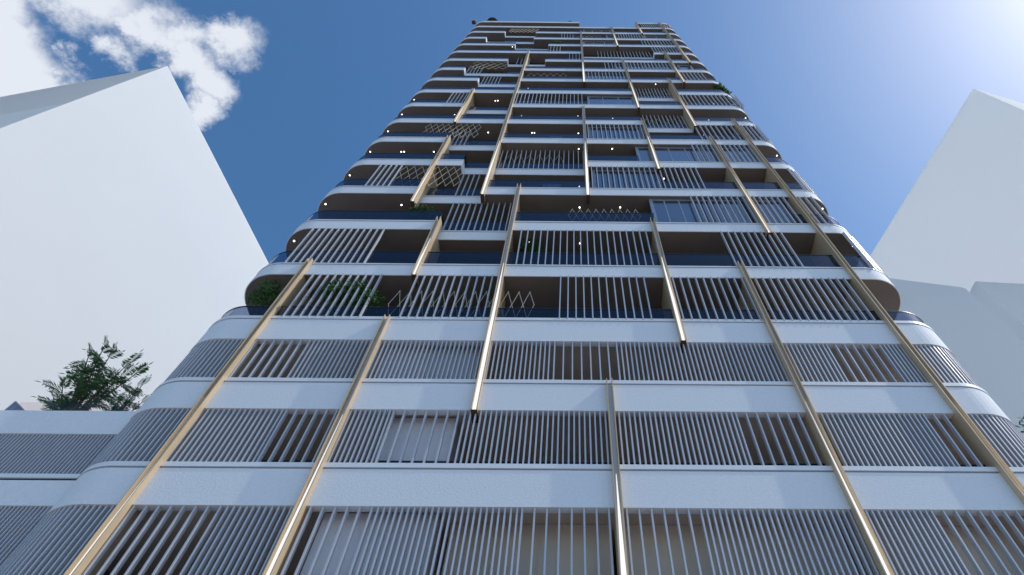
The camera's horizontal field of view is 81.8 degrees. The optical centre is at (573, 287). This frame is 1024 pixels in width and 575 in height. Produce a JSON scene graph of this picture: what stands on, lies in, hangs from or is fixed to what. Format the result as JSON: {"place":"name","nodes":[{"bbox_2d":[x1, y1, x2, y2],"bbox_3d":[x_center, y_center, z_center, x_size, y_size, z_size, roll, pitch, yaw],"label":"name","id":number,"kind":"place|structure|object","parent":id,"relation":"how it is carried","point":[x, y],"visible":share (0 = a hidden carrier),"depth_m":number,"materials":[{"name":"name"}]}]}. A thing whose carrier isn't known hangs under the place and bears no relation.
{"place":"outdoors","nodes":[
{"label":"outdoors","id":0,"kind":"place"},
{"bbox_2d":[0,66,268,410],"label":"pale tower","id":1,"kind":"structure","parent":0,"point":[124,224],"depth_m":58.81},
{"bbox_2d":[0,0,1023,263],"label":"sky","id":2,"kind":"structure","parent":0,"point":[857,97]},
{"bbox_2d":[870,88,1023,291],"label":"pale tower","id":3,"kind":"structure","parent":0,"point":[957,220],"depth_m":66.30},
{"bbox_2d":[889,278,1023,436],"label":"pale block","id":4,"kind":"structure","parent":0,"point":[982,343],"depth_m":40.67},
{"bbox_2d":[1015,414,1023,432],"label":"roof shrub","id":5,"kind":"object","parent":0,"point":[1021,424],"visible":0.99,"depth_m":17.12,"materials":[{"name":"green plant"}]},
{"bbox_3d":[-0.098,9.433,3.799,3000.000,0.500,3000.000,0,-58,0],"label":"plaza ground","id":6,"kind":"structure","parent":0,"visible":0},
{"bbox_2d":[0,410,136,574],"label":"podium wing","id":7,"kind":"structure","parent":6,"relation":"on","point":[47,458],"depth_m":13.25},
{"bbox_2d":[5,401,23,409],"bbox_3d":[-14.096,3.668,15.437,2.187,1.458,0.479,0,-58,0],"label":"rooflight","id":8,"kind":"object","parent":7,"relation":"on","point":[15,405],"visible":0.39,"depth_m":15.74,"materials":[{"name":"blue glass"}]},
{"bbox_2d":[31,335,152,410],"bbox_3d":[-14.372,2.980,17.337,2.992,5.400,1.459,0,-58,0],"label":"feathery tree","id":9,"kind":"object","parent":7,"relation":"on","point":[83,385],"visible":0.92,"depth_m":17.41,"materials":[{"name":"green plant"}]},
{"bbox_2d":[103,374,151,410],"bbox_3d":[-14.134,4.182,17.758,1.534,4.804,1.116,0,-58,0],"label":"feathery tree","id":10,"kind":"object","parent":7,"relation":"on","point":[124,405],"visible":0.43,"depth_m":18.69,"materials":[{"name":"green plant"}]},
{"bbox_2d":[0,20,1023,574],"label":"residential tower","id":11,"kind":"structure","parent":6,"relation":"on","point":[716,360],"depth_m":14.96,"materials":[{"name":"white"}]},
{"bbox_2d":[245,279,283,314],"bbox_3d":[-9.774,0.570,18.323,1.177,2.483,0.889,-19,-60,12],"label":"potted shrub","id":12,"kind":"object","parent":11,"relation":"on","point":[269,293],"visible":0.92,"depth_m":18.56,"materials":[{"name":"green plant"}]},
{"bbox_2d":[318,277,386,315],"bbox_3d":[-6.937,0.608,18.227,2.271,2.280,1.161,0,-58,0],"label":"planter shrub","id":13,"kind":"object","parent":11,"relation":"on","point":[351,294],"visible":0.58,"depth_m":18.34,"materials":[{"name":"green plant"}]},
{"bbox_2d":[408,203,436,219],"bbox_3d":[-6.188,-2.663,23.542,1.253,1.831,0.860,0,-58,0],"label":"hedge planter","id":14,"kind":"object","parent":11,"relation":"on","point":[416,216],"visible":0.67,"depth_m":23.84,"materials":[{"name":"green plant"}]},
{"bbox_2d":[394,166,464,185],"bbox_3d":[-6.518,-5.060,26.651,3.001,2.314,0.034,0,-58,0],"label":"wire trellis","id":15,"kind":"object","parent":11,"relation":"attached to","point":[432,176],"visible":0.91,"depth_m":26.69,"materials":[{"name":"beige metal"}]},
{"bbox_2d":[421,124,480,137],"bbox_3d":[-6.676,-8.605,32.230,3.107,2.334,0.034,0,-58,0],"label":"wire trellis","id":16,"kind":"object","parent":11,"relation":"attached to","point":[451,130],"visible":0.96,"depth_m":32.20,"materials":[{"name":"beige metal"}]},
{"bbox_2d":[388,290,534,317],"bbox_3d":[-3.489,0.525,18.322,4.565,1.484,0.034,0,-58,0],"label":"wire trellis","id":17,"kind":"object","parent":11,"relation":"attached to","point":[466,304],"visible":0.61,"depth_m":18.32,"materials":[{"name":"beige metal"}]},
{"bbox_2d":[472,62,506,68],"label":"wire trellis","id":18,"kind":"object","parent":11,"relation":"attached to","point":[490,65],"visible":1,"depth_m":46.00,"materials":[{"name":"beige metal"}]},
{"bbox_2d":[487,17,497,20],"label":"parasol","id":19,"kind":"object","parent":11,"relation":"on","point":[492,19],"visible":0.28,"depth_m":66.51,"materials":[{"name":"black fabric"}]},
{"bbox_2d":[509,28,538,32],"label":"wire trellis","id":20,"kind":"object","parent":11,"relation":"attached to","point":[524,30],"visible":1,"depth_m":60.45,"materials":[{"name":"beige metal"}]},
{"bbox_2d":[516,238,544,263],"bbox_3d":[-1.564,-0.959,21.113,1.105,2.532,0.937,14,-59,-9],"label":"potted shrub","id":21,"kind":"object","parent":11,"relation":"on","point":[529,248],"visible":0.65,"depth_m":21.42,"materials":[{"name":"green plant"}]},
{"bbox_2d":[503,154,562,167],"bbox_3d":[-2.012,-6.353,29.739,3.044,2.114,0.034,0,-58,0],"label":"wire trellis","id":22,"kind":"object","parent":11,"relation":"attached to","point":[533,161],"visible":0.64,"depth_m":29.99,"materials":[{"name":"beige metal"}]},
{"bbox_2d":[537,541,555,574],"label":"service door","id":23,"kind":"structure","parent":11,"relation":"in","point":[551,545],"depth_m":11.68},
{"bbox_2d":[550,40,562,43],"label":"potted shrub","id":24,"kind":"object","parent":11,"relation":"on","point":[556,42],"visible":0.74,"depth_m":54.49,"materials":[{"name":"green plant"}]},
{"bbox_2d":[583,30,610,31],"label":"window","id":25,"kind":"structure","parent":11,"relation":"in","point":[583,30],"depth_m":60.67,"materials":[{"name":"blue glass"}]},
{"bbox_2d":[583,41,614,44],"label":"window","id":26,"kind":"structure","parent":11,"relation":"in","point":[584,42],"depth_m":55.02,"materials":[{"name":"blue glass"}]},
{"bbox_2d":[568,209,640,221],"bbox_3d":[1.261,-2.915,23.826,2.962,1.204,0.034,0,-58,0],"label":"wire trellis","id":27,"kind":"object","parent":11,"relation":"attached to","point":[601,216],"visible":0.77,"depth_m":23.73,"materials":[{"name":"beige metal"}]},
{"bbox_2d":[585,73,626,78],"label":"window","id":28,"kind":"structure","parent":11,"relation":"in","point":[586,74],"depth_m":43.81,"materials":[{"name":"blue glass"}]},
{"bbox_2d":[587,96,634,104],"bbox_3d":[2.430,-11.916,37.851,3.053,2.580,0.100,0,-58,0],"label":"window","id":29,"kind":"structure","parent":11,"relation":"in","point":[591,99],"depth_m":38.16,"materials":[{"name":"blue glass"}]},
{"bbox_2d":[588,127,642,138],"bbox_3d":[2.322,-8.362,32.254,3.030,2.580,0.100,0,-58,0],"label":"window","id":30,"kind":"structure","parent":11,"relation":"in","point":[589,128],"depth_m":32.49,"materials":[{"name":"blue glass"}]},
{"bbox_2d":[606,35,644,38],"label":"window","id":31,"kind":"structure","parent":11,"relation":"in","point":[606,35],"depth_m":57.86,"materials":[{"name":"blue glass"}]},
{"bbox_2d":[592,170,662,187],"bbox_3d":[2.415,-4.807,26.658,3.101,2.580,0.100,0,-58,0],"label":"window","id":32,"kind":"structure","parent":11,"relation":"in","point":[594,174],"depth_m":26.82,"materials":[{"name":"blue glass"}]},
{"bbox_2d":[614,64,671,69],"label":"window","id":33,"kind":"structure","parent":11,"relation":"in","point":[617,65],"depth_m":46.73,"materials":[{"name":"blue glass"}]},
{"bbox_2d":[644,36,667,38],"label":"window","id":34,"kind":"structure","parent":11,"relation":"in","point":[647,37],"depth_m":57.96,"materials":[{"name":"blue glass"}]},
{"bbox_2d":[645,118,682,127],"bbox_3d":[5.485,-9.854,35.388,2.431,2.044,0.034,0,-58,0],"label":"wire trellis","id":35,"kind":"object","parent":11,"relation":"attached to","point":[663,125],"visible":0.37,"depth_m":35.50,"materials":[{"name":"beige metal"}]},
{"bbox_2d":[677,65,693,69],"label":"window","id":36,"kind":"structure","parent":11,"relation":"in","point":[681,67],"depth_m":46.65,"materials":[{"name":"blue glass"}]},
{"bbox_2d":[635,147,758,161],"bbox_3d":[6.159,-6.553,29.476,5.925,2.580,0.100,0,-58,0],"label":"window","id":37,"kind":"structure","parent":11,"relation":"in","point":[684,154],"depth_m":29.68,"materials":[{"name":"blue glass"}]},
{"bbox_2d":[712,81,731,94],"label":"potted shrub","id":38,"kind":"object","parent":11,"relation":"on","point":[720,87],"visible":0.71,"depth_m":41.07,"materials":[{"name":"green plant"}]},
{"bbox_2d":[649,199,796,222],"bbox_3d":[5.993,-3.000,23.878,5.597,2.580,0.100,0,-58,0],"label":"window","id":39,"kind":"structure","parent":11,"relation":"in","point":[663,210],"depth_m":24.01,"materials":[{"name":"blue glass"}]},
{"bbox_2d":[970,281,1023,343],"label":"pale block","id":40,"kind":"structure","parent":6,"relation":"on","point":[1003,303],"depth_m":49.88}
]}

